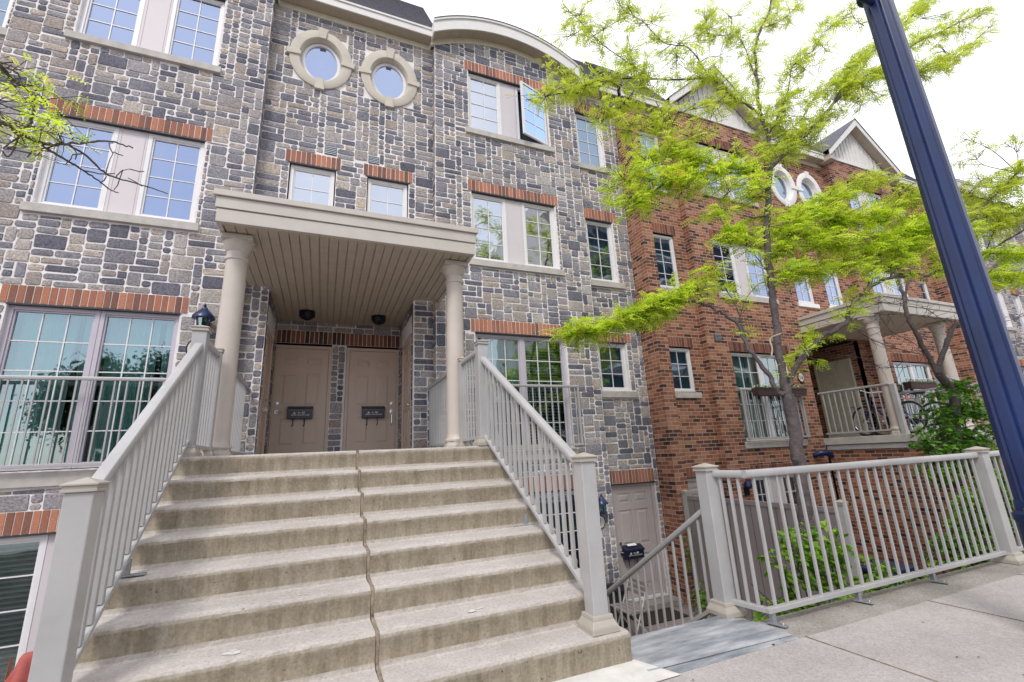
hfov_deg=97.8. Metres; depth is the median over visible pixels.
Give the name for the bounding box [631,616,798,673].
repaired slab
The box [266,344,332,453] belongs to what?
door
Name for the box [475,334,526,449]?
french window
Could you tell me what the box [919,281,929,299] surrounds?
window
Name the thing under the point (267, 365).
door
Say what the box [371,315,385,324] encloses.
ceiling light
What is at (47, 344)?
french window
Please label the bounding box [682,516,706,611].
stair railing section
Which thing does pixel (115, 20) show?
window
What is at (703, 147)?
window
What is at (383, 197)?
window
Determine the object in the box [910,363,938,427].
french window
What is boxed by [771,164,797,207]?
oval window
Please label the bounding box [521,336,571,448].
french window
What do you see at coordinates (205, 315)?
wall lantern
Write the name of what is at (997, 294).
window
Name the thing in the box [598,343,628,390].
window
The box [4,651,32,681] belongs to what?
folding chair
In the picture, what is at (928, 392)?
balcony railing
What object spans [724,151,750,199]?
window
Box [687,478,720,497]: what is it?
door
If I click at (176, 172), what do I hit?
window
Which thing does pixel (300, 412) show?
mailbox
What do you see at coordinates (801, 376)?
number plaque
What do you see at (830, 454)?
wall light
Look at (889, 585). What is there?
weed clump
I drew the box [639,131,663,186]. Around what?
window
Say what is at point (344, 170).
stone townhouse
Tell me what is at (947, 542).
garden shrub
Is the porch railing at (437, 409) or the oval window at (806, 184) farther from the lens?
the oval window at (806, 184)
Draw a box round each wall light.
[743,481,752,494]
[813,450,834,457]
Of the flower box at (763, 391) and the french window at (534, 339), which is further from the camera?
the flower box at (763, 391)
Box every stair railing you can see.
[28,325,224,681]
[457,339,619,636]
[607,509,709,635]
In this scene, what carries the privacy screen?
on the ground
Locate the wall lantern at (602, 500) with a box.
[598,494,607,513]
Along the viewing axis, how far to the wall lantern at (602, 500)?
7.91 m
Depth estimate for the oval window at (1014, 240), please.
18.30 m
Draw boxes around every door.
[255,328,273,453]
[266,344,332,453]
[342,348,398,450]
[401,335,411,448]
[611,482,665,600]
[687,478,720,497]
[813,358,867,437]
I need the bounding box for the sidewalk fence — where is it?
[691,446,1023,627]
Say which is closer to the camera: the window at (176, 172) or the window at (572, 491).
the window at (176, 172)
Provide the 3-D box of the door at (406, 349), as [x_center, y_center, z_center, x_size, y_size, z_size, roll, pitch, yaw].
[-1.887,0.988,8.098,0.146,2.037,0.960,3,-16,-22]
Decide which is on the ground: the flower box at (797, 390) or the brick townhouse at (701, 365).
the brick townhouse at (701, 365)
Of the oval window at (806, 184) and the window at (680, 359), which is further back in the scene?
the oval window at (806, 184)
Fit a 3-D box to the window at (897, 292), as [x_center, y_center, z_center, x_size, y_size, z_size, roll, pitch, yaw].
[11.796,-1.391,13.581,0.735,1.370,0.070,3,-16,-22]
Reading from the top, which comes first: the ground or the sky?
the sky
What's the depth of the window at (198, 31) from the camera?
7.61 m
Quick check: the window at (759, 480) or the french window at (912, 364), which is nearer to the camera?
the window at (759, 480)
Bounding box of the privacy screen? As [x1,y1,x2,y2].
[680,490,865,620]
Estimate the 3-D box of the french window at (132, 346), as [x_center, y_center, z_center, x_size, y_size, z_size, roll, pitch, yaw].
[-5.150,0.639,6.084,0.896,2.060,0.252,3,-16,-22]
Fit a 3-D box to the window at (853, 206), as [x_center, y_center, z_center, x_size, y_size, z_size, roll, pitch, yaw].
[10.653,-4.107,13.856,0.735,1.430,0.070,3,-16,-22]
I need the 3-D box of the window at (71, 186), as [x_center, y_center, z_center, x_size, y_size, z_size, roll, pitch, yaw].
[-6.210,-2.508,6.449,0.730,1.430,0.142,3,-16,-22]
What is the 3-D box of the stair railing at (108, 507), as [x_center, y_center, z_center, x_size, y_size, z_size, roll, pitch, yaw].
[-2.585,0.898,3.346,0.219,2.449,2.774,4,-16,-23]
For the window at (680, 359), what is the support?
in the brick townhouse at (701, 365)
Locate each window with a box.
[0,0,12,26]
[0,305,101,470]
[0,534,48,680]
[35,116,119,210]
[72,311,179,467]
[77,0,145,45]
[135,133,204,221]
[164,0,224,64]
[286,27,354,90]
[288,164,334,205]
[358,47,419,108]
[367,178,406,216]
[468,73,501,134]
[471,193,507,262]
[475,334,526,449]
[515,87,542,144]
[521,202,557,268]
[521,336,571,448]
[535,490,579,569]
[575,114,603,167]
[585,220,616,281]
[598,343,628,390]
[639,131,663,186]
[653,234,679,288]
[669,348,694,391]
[695,144,721,193]
[712,241,740,294]
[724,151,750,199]
[731,353,773,440]
[742,246,768,297]
[755,476,773,501]
[758,354,788,439]
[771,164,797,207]
[780,474,796,503]
[792,260,814,303]
[796,171,823,203]
[823,270,842,305]
[850,191,864,225]
[866,192,885,231]
[870,273,886,292]
[889,274,908,295]
[893,362,926,432]
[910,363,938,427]
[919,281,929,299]
[987,225,1003,249]
[994,290,1009,326]
[1002,229,1019,259]
[1011,295,1023,330]
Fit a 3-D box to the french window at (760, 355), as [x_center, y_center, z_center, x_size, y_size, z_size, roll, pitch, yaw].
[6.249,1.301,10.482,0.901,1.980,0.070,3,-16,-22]
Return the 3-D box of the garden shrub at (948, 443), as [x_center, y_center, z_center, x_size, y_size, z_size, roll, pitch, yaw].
[7.319,1.971,7.123,2.740,2.869,0.914,3,-16,-22]
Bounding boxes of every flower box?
[750,383,780,395]
[791,383,807,396]
[902,378,936,388]
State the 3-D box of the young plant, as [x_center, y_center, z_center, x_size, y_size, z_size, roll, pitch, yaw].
[3.069,2.379,4.462,2.211,1.218,0.636,3,-16,-22]
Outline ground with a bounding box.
[625,605,709,635]
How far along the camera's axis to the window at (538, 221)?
9.18 m
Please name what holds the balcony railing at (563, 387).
attached to the stone townhouse at (344, 170)
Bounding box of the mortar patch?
[554,659,680,681]
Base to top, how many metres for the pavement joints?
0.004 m
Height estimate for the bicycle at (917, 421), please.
1.046 m
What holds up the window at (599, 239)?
in the stone townhouse at (344, 170)
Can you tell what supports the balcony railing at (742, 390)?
attached to the brick townhouse at (701, 365)
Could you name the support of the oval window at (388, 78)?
in the stone townhouse at (344, 170)
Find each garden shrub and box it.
[906,376,1000,513]
[924,467,1017,570]
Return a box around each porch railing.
[230,372,248,454]
[427,372,446,447]
[817,382,908,434]
[899,382,988,430]
[935,375,995,441]
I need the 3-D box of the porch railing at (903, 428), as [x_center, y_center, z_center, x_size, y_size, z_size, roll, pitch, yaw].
[7.755,1.577,9.987,0.090,1.075,1.625,3,-16,-22]
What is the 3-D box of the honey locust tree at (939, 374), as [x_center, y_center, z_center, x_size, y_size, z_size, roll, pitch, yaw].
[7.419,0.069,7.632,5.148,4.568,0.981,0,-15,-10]
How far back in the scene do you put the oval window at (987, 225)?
17.82 m
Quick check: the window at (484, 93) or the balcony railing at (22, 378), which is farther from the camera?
the window at (484, 93)
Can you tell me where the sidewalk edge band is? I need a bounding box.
[710,553,1023,637]
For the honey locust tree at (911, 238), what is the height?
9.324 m
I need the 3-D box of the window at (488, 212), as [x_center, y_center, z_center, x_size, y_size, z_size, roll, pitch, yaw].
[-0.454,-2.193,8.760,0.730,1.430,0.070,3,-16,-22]
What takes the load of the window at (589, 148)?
in the stone townhouse at (344, 170)
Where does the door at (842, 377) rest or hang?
in the brick townhouse at (701, 365)
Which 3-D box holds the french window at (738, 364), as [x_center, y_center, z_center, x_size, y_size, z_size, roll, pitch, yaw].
[5.370,1.274,10.213,0.927,1.980,0.251,3,-16,-22]
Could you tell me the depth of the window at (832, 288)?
12.66 m
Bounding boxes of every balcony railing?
[0,375,166,468]
[474,383,583,448]
[736,388,810,439]
[903,391,940,431]
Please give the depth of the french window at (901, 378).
12.70 m
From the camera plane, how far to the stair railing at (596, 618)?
3.68 m
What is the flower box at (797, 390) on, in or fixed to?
attached to the balcony railing at (742, 390)
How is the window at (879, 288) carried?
in the brick townhouse at (701, 365)
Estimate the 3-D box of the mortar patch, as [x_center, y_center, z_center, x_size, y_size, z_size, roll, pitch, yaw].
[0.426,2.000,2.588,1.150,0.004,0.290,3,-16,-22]
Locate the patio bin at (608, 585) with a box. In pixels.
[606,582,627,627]
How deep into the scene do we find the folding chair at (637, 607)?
6.80 m
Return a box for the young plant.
[751,519,896,621]
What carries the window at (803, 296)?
in the brick townhouse at (701, 365)
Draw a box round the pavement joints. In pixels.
[805,574,1022,681]
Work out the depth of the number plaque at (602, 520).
7.99 m
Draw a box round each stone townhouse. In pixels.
[0,0,683,681]
[905,174,1023,375]
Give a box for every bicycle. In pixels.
[852,390,927,435]
[866,391,939,434]
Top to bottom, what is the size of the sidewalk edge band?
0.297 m
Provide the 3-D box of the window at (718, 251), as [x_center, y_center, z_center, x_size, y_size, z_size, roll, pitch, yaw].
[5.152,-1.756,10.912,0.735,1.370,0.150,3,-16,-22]
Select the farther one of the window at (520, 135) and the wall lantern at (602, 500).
the window at (520, 135)
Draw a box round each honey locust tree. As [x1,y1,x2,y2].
[0,53,167,193]
[505,0,1023,543]
[818,245,1023,486]
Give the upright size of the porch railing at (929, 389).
1.075 m
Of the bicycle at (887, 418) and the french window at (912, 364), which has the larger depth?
the french window at (912, 364)
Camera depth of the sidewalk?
2.87 m
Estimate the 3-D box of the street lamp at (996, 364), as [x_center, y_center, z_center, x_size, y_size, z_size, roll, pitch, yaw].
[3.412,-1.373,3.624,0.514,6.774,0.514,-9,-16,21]
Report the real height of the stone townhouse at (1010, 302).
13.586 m
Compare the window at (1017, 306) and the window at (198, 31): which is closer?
the window at (198, 31)
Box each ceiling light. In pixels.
[299,309,314,320]
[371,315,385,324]
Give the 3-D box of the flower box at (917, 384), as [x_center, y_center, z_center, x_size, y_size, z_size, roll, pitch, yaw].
[11.336,1.172,12.344,1.520,0.298,0.247,3,-16,-22]
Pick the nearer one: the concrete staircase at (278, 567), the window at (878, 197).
the concrete staircase at (278, 567)
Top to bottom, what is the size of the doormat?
0.018 m
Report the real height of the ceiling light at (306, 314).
0.165 m
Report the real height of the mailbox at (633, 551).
0.391 m
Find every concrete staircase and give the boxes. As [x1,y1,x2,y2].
[72,446,631,681]
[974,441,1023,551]
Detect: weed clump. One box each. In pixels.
[692,595,707,618]
[834,574,928,600]
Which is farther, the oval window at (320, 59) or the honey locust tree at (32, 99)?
the oval window at (320, 59)
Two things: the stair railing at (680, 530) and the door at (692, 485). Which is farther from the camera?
the door at (692, 485)
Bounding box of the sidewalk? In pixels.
[657,573,1023,681]
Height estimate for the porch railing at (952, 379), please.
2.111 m
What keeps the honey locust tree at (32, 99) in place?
on the sidewalk
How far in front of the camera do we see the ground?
7.33 m
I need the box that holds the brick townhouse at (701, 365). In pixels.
[584,61,994,606]
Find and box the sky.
[402,0,1023,210]
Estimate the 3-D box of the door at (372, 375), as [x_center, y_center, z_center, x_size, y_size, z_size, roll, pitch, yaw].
[-2.737,1.162,8.749,1.010,2.067,0.150,3,-16,-22]
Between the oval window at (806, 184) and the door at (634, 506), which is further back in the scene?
the oval window at (806, 184)
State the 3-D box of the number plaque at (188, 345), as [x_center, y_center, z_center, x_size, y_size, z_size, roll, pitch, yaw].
[-4.437,0.112,6.301,0.272,0.320,0.014,3,-16,-22]
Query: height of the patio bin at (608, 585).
0.610 m
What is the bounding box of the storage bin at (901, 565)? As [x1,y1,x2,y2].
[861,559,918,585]
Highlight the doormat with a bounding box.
[629,607,688,625]
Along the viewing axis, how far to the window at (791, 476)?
9.87 m
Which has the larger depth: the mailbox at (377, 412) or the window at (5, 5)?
the mailbox at (377, 412)
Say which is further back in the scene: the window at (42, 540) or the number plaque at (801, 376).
the number plaque at (801, 376)
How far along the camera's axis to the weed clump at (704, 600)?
4.33 m
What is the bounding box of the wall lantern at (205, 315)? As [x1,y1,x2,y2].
[191,303,214,325]
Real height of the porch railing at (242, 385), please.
1.020 m
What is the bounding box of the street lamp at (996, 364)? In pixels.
[856,0,1023,547]
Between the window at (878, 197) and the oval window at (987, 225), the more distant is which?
the oval window at (987, 225)
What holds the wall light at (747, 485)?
attached to the brick townhouse at (701, 365)
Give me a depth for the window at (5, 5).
6.72 m
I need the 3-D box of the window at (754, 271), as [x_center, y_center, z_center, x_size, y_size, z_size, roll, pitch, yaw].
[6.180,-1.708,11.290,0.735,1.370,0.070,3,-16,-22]
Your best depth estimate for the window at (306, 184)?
7.84 m
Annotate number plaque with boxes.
[186,340,190,353]
[600,515,604,528]
[798,372,803,381]
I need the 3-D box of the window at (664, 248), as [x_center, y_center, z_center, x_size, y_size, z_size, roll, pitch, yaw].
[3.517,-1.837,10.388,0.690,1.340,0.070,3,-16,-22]
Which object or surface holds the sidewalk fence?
on the sidewalk edge band
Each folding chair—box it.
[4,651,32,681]
[610,578,651,632]
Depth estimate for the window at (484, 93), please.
9.50 m
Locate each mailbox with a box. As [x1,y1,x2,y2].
[287,406,312,426]
[361,406,384,424]
[622,543,644,567]

